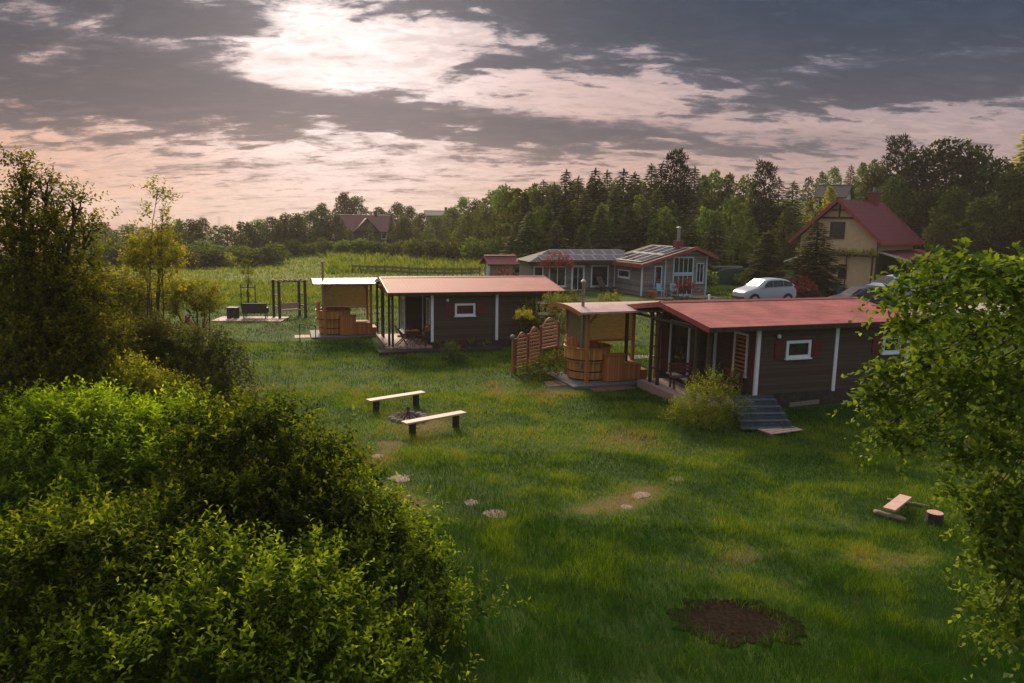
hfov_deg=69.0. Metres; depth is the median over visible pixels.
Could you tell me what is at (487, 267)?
door
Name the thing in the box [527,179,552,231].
spruce tree
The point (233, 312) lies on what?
side table
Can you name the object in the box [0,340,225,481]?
dark shrub
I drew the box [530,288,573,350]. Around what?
bush
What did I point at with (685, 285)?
red bush
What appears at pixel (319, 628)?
leafy shrub
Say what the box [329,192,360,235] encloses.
broadleaf tree
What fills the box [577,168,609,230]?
spruce tree
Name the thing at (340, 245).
round bush
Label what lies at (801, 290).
red bush
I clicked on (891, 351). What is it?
window
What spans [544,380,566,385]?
plank step
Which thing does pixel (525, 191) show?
broadleaf tree
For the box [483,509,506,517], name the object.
flat stone
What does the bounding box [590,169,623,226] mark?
spruce tree
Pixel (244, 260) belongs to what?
staked sapling
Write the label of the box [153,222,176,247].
broadleaf tree
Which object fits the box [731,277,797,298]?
parked car
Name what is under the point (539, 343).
lattice fence
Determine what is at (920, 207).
broadleaf tree
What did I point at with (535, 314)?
bush
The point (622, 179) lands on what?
spruce tree
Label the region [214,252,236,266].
round bush
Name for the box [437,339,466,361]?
garden bush
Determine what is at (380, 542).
leafy shrub
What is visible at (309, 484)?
leafy shrub
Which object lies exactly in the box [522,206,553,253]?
broadleaf tree
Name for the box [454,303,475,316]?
window
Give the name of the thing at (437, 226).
broadleaf tree
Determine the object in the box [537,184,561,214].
broadleaf tree
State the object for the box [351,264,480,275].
fence
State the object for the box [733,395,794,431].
wooden steps
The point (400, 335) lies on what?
folding chair
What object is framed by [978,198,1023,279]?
broadleaf tree
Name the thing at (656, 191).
spruce tree
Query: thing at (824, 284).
spruce tree
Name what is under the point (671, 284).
plastic chair
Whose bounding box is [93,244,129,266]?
round bush
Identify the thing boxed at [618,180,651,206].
broadleaf tree
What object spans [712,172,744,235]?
broadleaf tree
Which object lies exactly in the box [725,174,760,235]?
broadleaf tree
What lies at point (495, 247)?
round bush
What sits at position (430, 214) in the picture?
pale house
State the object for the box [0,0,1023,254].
sky
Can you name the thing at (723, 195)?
broadleaf tree
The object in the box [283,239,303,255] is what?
round bush
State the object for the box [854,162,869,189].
broadleaf tree
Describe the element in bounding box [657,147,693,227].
pine tree
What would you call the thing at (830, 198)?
maple tree
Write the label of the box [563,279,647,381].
hot tub
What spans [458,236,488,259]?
round bush
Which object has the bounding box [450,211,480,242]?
broadleaf tree
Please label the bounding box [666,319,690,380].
door
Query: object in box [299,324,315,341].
handrail
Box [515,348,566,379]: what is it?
dark bush
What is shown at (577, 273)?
door
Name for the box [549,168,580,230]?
spruce tree
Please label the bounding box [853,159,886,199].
broadleaf tree
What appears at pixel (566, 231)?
spruce tree
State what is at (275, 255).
round bush
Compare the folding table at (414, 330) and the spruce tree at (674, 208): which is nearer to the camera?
the folding table at (414, 330)
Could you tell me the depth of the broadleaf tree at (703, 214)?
69.66 m
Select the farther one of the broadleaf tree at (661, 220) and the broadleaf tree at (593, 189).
the broadleaf tree at (593, 189)
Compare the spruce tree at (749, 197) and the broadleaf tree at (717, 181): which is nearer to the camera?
the spruce tree at (749, 197)
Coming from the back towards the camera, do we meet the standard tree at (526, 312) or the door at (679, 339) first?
the standard tree at (526, 312)
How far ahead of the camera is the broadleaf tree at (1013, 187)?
73.92 m
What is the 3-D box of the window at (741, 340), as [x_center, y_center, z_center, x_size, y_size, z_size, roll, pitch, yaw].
[8.075,0.450,26.392,0.120,1.550,0.880,-2,10,-19]
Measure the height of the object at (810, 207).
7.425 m
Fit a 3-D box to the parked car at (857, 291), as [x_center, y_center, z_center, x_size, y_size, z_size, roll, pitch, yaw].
[21.280,-2.562,45.188,4.316,1.656,2.000,1,9,-2]
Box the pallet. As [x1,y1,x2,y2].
[756,422,801,436]
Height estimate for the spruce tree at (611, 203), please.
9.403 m
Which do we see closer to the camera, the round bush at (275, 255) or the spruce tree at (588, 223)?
the spruce tree at (588, 223)
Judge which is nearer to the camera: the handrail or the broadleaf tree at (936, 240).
the handrail
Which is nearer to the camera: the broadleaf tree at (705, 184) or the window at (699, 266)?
the window at (699, 266)
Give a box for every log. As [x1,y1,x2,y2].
[873,509,905,521]
[887,498,929,507]
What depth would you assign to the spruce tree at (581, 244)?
68.13 m
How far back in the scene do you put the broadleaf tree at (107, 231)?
128.31 m
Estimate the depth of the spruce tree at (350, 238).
140.51 m
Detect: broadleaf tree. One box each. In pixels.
[71,226,108,261]
[88,222,121,248]
[113,223,141,247]
[127,226,165,249]
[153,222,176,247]
[165,218,193,264]
[179,218,206,249]
[193,217,218,245]
[212,224,243,248]
[238,221,265,247]
[251,218,273,246]
[257,216,288,245]
[266,212,303,245]
[277,212,316,254]
[300,210,327,243]
[310,202,337,241]
[323,213,350,242]
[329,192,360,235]
[347,195,370,214]
[369,206,385,214]
[385,201,410,234]
[387,217,421,243]
[397,206,420,239]
[411,213,431,242]
[418,216,451,242]
[434,207,465,245]
[447,196,473,227]
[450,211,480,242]
[458,198,483,236]
[468,208,500,242]
[473,189,497,234]
[479,188,517,247]
[484,183,512,240]
[495,188,520,245]
[507,186,541,235]
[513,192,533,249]
[521,182,544,225]
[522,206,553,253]
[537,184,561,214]
[561,180,584,204]
[580,179,609,204]
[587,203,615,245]
[601,180,627,215]
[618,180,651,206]
[640,206,684,247]
[689,205,722,250]
[694,174,714,216]
[701,188,723,226]
[707,169,731,209]
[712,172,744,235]
[714,192,734,239]
[715,194,749,265]
[716,225,734,265]
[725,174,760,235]
[738,217,760,272]
[767,209,800,274]
[799,176,816,205]
[813,171,829,198]
[823,166,841,184]
[828,237,1023,682]
[851,187,862,199]
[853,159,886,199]
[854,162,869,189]
[854,167,893,200]
[876,176,921,231]
[882,145,950,240]
[899,136,991,263]
[900,189,949,273]
[914,214,962,280]
[918,184,987,269]
[936,145,1003,230]
[951,195,1007,282]
[963,156,1022,256]
[973,163,1023,249]
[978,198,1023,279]
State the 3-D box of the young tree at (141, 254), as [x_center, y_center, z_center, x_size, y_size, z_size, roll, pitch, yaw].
[-11.495,-1.444,24.246,2.351,7.773,2.233,8,12,39]
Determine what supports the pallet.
on the ground at (612, 505)
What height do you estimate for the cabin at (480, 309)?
3.620 m
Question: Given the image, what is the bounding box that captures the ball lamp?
[510,334,514,375]
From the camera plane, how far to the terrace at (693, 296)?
54.27 m
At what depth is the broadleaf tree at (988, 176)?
77.86 m
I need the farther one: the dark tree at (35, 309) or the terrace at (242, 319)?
the terrace at (242, 319)
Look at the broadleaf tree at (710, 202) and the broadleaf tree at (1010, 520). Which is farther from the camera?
the broadleaf tree at (710, 202)
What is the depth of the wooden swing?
47.70 m
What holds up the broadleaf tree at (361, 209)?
on the ground at (612, 505)
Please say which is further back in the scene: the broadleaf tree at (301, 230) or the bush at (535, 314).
the broadleaf tree at (301, 230)
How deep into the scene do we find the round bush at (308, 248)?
118.55 m
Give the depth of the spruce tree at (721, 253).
68.89 m
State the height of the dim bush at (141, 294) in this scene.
5.057 m
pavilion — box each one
[310,278,380,335]
[549,300,666,382]
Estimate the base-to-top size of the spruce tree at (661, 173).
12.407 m
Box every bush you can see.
[73,263,165,366]
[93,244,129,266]
[116,250,140,265]
[140,271,227,380]
[148,247,187,266]
[178,247,224,268]
[179,252,199,269]
[183,237,233,265]
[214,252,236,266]
[227,244,246,263]
[231,246,269,265]
[251,241,291,265]
[266,242,286,254]
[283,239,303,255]
[299,242,317,254]
[314,237,334,254]
[332,239,349,252]
[347,238,368,253]
[363,240,388,253]
[382,239,406,256]
[399,237,426,257]
[422,238,444,257]
[437,240,471,260]
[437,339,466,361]
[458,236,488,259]
[479,236,510,254]
[489,265,515,275]
[514,297,546,340]
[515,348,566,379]
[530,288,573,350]
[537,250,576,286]
[555,289,587,339]
[595,290,639,343]
[663,277,701,299]
[706,269,718,287]
[731,269,751,285]
[787,271,821,297]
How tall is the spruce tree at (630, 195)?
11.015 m
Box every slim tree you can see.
[109,230,122,245]
[208,225,224,242]
[232,221,252,261]
[365,223,374,240]
[473,198,490,228]
[501,188,531,242]
[561,200,583,243]
[630,194,647,230]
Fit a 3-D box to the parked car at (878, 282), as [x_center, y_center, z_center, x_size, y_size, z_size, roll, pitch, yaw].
[25.318,-3.499,49.480,4.621,1.884,2.120,-1,9,-12]
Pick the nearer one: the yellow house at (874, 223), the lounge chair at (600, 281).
the lounge chair at (600, 281)
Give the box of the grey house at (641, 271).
[517,226,718,295]
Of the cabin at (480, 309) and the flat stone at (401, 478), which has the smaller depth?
the flat stone at (401, 478)
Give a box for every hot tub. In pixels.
[315,260,376,334]
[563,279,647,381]
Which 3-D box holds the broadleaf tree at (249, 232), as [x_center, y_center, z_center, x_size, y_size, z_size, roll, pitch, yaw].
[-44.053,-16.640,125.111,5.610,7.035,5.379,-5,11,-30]
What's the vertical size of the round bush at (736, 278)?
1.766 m
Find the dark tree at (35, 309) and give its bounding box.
[0,141,153,483]
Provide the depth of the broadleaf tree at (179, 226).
120.36 m
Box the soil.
[666,598,807,648]
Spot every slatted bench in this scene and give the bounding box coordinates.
[668,362,697,388]
[714,366,742,397]
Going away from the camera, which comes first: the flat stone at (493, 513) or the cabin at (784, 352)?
the flat stone at (493, 513)
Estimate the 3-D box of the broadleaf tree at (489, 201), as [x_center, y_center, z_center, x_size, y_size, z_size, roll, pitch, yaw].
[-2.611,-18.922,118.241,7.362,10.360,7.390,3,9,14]
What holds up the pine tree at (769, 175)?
on the ground at (612, 505)
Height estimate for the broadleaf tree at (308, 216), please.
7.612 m
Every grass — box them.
[71,248,497,306]
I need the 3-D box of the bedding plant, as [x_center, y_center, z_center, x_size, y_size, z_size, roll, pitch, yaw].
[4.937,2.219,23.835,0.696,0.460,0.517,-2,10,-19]
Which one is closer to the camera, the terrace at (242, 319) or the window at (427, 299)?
the window at (427, 299)
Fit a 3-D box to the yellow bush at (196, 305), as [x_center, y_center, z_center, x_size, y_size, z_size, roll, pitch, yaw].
[-12.513,-0.471,28.287,3.478,4.531,2.113,1,9,0]
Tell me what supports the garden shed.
on the ground at (612, 505)
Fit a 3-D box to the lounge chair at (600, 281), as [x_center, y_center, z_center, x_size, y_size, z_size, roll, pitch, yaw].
[7.153,-4.315,56.745,1.494,1.224,0.700,9,12,39]
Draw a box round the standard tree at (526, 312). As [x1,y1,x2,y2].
[513,305,533,358]
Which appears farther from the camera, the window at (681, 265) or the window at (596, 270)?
the window at (596, 270)
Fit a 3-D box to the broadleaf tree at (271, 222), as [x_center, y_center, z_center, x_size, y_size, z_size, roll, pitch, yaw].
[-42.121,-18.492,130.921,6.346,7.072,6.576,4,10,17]
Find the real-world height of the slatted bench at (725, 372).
0.930 m
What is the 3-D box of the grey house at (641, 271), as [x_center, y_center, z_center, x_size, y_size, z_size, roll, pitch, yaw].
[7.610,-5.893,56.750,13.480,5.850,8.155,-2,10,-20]
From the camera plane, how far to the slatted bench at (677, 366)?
27.74 m
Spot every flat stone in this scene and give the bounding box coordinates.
[387,474,409,482]
[464,499,477,505]
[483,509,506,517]
[621,504,632,509]
[631,492,651,497]
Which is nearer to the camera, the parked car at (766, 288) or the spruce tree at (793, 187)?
the parked car at (766, 288)
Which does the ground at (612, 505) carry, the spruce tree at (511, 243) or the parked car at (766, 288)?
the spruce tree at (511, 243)
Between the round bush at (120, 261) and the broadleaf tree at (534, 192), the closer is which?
the broadleaf tree at (534, 192)
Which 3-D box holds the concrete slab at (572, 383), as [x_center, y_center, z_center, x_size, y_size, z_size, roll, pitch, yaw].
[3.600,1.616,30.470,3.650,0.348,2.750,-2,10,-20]
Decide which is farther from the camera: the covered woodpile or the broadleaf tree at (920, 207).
the broadleaf tree at (920, 207)
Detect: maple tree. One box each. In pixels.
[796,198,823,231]
[816,185,835,213]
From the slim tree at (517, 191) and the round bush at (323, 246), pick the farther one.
the round bush at (323, 246)
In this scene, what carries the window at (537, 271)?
in the grey house at (641, 271)
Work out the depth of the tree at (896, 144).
85.35 m
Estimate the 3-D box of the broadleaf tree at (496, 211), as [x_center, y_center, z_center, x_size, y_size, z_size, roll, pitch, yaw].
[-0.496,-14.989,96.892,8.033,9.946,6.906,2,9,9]
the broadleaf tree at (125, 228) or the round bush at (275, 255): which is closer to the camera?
the round bush at (275, 255)
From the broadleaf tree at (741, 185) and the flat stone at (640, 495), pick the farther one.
the broadleaf tree at (741, 185)
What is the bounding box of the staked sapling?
[235,251,257,307]
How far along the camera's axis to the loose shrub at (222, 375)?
19.19 m
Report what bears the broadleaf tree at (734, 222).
on the ground at (612, 505)
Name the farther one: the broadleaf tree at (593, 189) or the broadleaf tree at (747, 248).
the broadleaf tree at (593, 189)
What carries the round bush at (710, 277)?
on the ground at (612, 505)
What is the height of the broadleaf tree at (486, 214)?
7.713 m
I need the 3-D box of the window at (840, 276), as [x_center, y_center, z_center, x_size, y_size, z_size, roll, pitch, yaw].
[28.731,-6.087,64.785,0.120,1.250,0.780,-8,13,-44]
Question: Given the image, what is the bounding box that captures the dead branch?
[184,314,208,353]
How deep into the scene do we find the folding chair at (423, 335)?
37.20 m
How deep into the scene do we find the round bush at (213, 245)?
110.66 m
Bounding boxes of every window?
[425,297,429,329]
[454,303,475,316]
[533,266,543,275]
[536,302,550,314]
[549,266,565,286]
[590,265,608,286]
[618,269,629,278]
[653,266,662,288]
[673,257,693,274]
[695,263,703,283]
[732,332,748,377]
[784,340,811,359]
[829,222,845,238]
[838,264,846,278]
[880,336,900,354]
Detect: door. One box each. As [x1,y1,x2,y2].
[399,296,404,333]
[486,263,489,275]
[571,265,584,290]
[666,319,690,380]
[672,274,692,295]
[882,264,898,275]
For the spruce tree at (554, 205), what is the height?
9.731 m
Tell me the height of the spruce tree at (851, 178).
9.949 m
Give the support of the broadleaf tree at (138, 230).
on the ground at (612, 505)
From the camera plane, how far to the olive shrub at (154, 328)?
19.58 m
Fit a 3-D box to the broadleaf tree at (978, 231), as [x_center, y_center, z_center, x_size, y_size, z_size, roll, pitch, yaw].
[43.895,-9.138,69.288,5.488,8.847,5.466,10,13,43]
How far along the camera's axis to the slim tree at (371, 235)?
138.56 m
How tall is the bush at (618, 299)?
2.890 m
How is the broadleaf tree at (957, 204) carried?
on the ground at (612, 505)
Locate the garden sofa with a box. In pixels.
[242,303,268,317]
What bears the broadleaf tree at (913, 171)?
on the ground at (612, 505)
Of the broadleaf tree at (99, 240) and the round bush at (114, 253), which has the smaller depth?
the round bush at (114, 253)
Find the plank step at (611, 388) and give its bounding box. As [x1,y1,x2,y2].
[589,386,634,391]
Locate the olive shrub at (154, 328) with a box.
[99,308,223,404]
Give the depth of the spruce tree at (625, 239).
70.82 m
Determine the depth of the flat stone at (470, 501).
16.77 m
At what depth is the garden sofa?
46.63 m
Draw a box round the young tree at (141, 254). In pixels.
[113,175,198,402]
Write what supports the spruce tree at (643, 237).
on the ground at (612, 505)
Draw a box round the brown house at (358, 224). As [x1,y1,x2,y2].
[333,211,393,242]
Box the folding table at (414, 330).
[404,329,418,344]
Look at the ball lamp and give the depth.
30.35 m
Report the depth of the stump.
16.02 m
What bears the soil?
on the ground at (612, 505)
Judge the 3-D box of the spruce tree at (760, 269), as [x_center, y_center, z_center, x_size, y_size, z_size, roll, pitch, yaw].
[20.323,-6.325,59.799,5.053,5.239,4.761,0,9,-4]
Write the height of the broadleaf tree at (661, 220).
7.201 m
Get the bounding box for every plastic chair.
[656,283,666,296]
[669,283,677,296]
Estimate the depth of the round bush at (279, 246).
122.79 m
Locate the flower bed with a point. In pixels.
(393, 352)
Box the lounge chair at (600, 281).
[596,276,616,291]
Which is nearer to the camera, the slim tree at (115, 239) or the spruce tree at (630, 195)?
the spruce tree at (630, 195)
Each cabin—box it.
[374,275,565,349]
[624,297,922,413]
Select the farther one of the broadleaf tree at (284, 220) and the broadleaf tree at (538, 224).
the broadleaf tree at (284, 220)
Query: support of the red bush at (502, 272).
on the ground at (612, 505)
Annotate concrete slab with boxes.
[310,330,378,338]
[546,372,647,388]
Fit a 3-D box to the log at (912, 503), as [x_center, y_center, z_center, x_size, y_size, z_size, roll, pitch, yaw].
[9.135,3.729,17.174,0.882,0.097,0.084,6,11,30]
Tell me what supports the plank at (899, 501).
on the log at (885, 514)
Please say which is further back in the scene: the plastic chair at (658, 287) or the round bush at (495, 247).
the round bush at (495, 247)
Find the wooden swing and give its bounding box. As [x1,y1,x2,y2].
[270,279,307,317]
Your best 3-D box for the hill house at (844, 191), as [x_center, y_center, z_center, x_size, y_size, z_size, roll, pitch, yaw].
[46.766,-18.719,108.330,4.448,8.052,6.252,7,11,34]
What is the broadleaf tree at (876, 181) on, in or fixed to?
on the ground at (612, 505)
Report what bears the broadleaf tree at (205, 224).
on the ground at (612, 505)
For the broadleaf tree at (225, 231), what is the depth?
122.06 m
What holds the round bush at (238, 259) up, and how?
on the ground at (612, 505)
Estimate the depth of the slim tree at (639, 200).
76.45 m
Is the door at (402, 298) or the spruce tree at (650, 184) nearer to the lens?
the door at (402, 298)
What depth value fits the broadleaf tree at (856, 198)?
109.44 m
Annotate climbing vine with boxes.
[795,245,881,257]
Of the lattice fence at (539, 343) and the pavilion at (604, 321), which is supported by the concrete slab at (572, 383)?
the pavilion at (604, 321)
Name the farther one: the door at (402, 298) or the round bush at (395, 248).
the round bush at (395, 248)
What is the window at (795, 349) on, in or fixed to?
in the cabin at (784, 352)
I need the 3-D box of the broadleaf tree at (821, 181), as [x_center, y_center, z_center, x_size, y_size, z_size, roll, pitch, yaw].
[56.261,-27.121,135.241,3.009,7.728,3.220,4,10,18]
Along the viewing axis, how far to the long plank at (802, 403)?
25.82 m
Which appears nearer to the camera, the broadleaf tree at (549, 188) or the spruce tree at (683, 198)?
the spruce tree at (683, 198)
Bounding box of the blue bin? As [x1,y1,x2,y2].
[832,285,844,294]
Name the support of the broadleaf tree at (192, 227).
on the ground at (612, 505)
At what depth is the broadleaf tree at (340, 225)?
133.83 m
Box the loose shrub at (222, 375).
[149,320,274,435]
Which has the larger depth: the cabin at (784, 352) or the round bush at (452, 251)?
the round bush at (452, 251)
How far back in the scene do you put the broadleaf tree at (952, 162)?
80.64 m
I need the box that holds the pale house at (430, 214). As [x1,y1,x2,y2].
[424,207,451,234]
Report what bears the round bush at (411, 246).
on the ground at (612, 505)
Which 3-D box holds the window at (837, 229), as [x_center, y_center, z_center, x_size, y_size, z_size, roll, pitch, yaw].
[28.268,-9.668,64.735,0.120,1.450,1.350,-8,13,-44]
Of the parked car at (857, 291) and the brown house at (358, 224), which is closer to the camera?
the parked car at (857, 291)
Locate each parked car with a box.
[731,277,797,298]
[829,285,903,308]
[867,274,928,298]
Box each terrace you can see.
[211,316,289,321]
[645,295,720,298]
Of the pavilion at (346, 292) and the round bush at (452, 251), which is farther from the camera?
the round bush at (452, 251)
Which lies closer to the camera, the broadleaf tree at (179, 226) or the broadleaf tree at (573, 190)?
the broadleaf tree at (573, 190)
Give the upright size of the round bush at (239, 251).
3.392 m
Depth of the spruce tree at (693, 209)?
82.10 m
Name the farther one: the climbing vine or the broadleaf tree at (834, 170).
the broadleaf tree at (834, 170)
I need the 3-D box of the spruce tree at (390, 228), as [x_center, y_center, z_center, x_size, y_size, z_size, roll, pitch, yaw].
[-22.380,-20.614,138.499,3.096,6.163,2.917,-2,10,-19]
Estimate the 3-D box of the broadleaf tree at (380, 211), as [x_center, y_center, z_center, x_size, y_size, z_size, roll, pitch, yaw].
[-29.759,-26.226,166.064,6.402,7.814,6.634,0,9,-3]
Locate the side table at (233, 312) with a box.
[226,307,239,318]
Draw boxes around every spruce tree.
[347,226,353,242]
[385,215,394,244]
[499,220,525,275]
[510,211,543,274]
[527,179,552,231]
[535,202,557,250]
[538,221,568,251]
[540,181,565,243]
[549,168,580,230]
[555,198,584,249]
[561,175,586,218]
[570,192,594,243]
[572,223,591,248]
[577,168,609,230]
[586,203,615,249]
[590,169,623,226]
[605,184,626,248]
[606,168,642,235]
[609,204,642,251]
[619,171,650,233]
[621,198,659,251]
[637,163,661,220]
[638,188,674,243]
[647,161,671,218]
[657,200,686,245]
[667,164,698,234]
[676,165,705,240]
[681,213,714,270]
[687,197,727,264]
[703,208,733,268]
[728,181,767,265]
[737,230,789,286]
[739,178,801,269]
[775,180,808,261]
[785,220,847,297]
[843,165,857,193]
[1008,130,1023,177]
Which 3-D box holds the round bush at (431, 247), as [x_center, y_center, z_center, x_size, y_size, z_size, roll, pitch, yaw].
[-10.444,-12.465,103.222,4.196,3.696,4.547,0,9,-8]
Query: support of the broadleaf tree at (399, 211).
on the ground at (612, 505)
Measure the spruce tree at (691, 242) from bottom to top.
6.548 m
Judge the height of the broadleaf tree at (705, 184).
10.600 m
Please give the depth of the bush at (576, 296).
38.16 m
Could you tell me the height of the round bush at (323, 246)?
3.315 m
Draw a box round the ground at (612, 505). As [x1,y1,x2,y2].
[0,199,1023,682]
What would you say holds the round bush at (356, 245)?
on the ground at (612, 505)
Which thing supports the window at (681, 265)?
in the grey house at (641, 271)
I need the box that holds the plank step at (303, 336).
[295,335,309,337]
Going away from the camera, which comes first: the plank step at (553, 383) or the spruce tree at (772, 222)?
the plank step at (553, 383)
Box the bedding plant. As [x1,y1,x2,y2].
[654,405,673,418]
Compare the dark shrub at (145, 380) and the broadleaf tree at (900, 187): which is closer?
the dark shrub at (145, 380)
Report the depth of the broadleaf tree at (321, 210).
135.43 m
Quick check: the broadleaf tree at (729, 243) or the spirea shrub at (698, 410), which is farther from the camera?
the broadleaf tree at (729, 243)
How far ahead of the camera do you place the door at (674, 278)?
55.15 m
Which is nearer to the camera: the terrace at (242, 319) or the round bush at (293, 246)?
the terrace at (242, 319)
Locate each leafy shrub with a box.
[0,371,263,573]
[0,474,266,682]
[12,499,484,682]
[107,374,416,614]
[270,459,530,671]
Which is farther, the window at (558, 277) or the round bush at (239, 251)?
the round bush at (239, 251)
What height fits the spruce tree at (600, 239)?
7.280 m
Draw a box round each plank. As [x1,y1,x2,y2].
[789,400,818,406]
[883,494,911,511]
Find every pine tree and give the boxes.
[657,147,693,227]
[747,159,780,245]
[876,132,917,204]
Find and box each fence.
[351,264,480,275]
[513,317,559,373]
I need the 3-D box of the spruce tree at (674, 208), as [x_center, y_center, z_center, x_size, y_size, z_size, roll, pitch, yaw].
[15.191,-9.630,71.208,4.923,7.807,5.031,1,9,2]
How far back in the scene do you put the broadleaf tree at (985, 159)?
80.98 m
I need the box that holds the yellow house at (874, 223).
[784,187,946,287]
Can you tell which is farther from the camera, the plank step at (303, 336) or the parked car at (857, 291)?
the parked car at (857, 291)
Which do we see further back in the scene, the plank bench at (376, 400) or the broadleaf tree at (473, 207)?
the broadleaf tree at (473, 207)
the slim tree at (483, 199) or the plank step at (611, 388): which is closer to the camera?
the plank step at (611, 388)
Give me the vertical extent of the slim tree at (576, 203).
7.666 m
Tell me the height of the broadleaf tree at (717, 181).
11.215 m
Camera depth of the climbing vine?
63.41 m
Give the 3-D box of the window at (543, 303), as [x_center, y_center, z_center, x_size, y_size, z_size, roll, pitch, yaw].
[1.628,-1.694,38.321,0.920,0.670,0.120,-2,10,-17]
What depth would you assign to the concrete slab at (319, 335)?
40.34 m
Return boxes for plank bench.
[366,391,425,411]
[401,410,466,435]
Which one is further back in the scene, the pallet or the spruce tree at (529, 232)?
the spruce tree at (529, 232)
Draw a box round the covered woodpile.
[709,266,745,284]
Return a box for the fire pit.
[387,407,426,423]
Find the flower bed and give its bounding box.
[377,345,501,355]
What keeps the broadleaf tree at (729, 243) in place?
on the ground at (612, 505)
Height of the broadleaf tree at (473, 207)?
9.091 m
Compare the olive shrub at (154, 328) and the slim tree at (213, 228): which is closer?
the olive shrub at (154, 328)
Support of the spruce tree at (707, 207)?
on the ground at (612, 505)
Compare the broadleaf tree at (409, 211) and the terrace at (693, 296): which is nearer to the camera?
the terrace at (693, 296)
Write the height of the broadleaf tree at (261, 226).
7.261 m
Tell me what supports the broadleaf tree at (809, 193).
on the ground at (612, 505)
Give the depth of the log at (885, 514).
16.45 m
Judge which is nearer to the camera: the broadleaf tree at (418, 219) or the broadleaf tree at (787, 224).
the broadleaf tree at (787, 224)
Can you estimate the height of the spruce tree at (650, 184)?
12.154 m
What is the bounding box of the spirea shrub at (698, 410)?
[658,362,754,430]
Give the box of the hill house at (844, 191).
[813,184,855,206]
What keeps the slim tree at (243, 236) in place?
on the ground at (612, 505)
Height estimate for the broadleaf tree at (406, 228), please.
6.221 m
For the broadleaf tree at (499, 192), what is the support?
on the ground at (612, 505)
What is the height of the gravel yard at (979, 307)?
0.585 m
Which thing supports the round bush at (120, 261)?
on the ground at (612, 505)
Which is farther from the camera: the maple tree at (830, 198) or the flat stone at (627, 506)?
the maple tree at (830, 198)
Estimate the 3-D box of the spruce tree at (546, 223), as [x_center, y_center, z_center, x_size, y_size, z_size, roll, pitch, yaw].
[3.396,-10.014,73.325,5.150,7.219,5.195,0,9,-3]
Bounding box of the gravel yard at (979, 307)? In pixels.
[647,299,1012,314]
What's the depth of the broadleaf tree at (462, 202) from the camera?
146.99 m
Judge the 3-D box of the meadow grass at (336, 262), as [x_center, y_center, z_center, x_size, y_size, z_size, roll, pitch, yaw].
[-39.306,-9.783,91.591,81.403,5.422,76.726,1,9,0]
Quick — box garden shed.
[479,255,518,275]
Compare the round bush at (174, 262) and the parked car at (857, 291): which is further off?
the round bush at (174, 262)
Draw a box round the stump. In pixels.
[924,509,943,526]
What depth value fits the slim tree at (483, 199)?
127.68 m
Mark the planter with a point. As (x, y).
(652, 294)
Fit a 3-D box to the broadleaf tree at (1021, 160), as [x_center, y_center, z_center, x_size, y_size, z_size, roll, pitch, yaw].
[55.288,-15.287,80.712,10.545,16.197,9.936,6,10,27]
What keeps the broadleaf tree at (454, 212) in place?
on the ground at (612, 505)
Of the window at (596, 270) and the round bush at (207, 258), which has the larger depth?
the round bush at (207, 258)
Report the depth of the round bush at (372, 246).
109.62 m
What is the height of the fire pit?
0.430 m
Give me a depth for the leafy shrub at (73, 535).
9.65 m
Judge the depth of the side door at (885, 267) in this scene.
64.88 m
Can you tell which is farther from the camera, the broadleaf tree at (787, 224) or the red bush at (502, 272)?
the broadleaf tree at (787, 224)
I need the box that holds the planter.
[647,290,657,297]
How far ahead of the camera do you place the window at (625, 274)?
56.34 m
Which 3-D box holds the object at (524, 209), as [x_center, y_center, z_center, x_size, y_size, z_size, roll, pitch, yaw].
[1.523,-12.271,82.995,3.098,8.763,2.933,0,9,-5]
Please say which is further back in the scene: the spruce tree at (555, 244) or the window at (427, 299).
the spruce tree at (555, 244)
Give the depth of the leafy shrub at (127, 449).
12.95 m
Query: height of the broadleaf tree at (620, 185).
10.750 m
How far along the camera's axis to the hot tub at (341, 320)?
40.48 m
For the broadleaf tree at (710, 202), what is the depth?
95.55 m
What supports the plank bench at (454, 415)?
on the ground at (612, 505)
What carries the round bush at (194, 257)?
on the ground at (612, 505)
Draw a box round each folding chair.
[394,325,407,345]
[416,324,429,344]
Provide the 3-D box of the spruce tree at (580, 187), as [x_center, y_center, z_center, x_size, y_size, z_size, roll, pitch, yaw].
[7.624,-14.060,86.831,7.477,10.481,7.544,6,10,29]

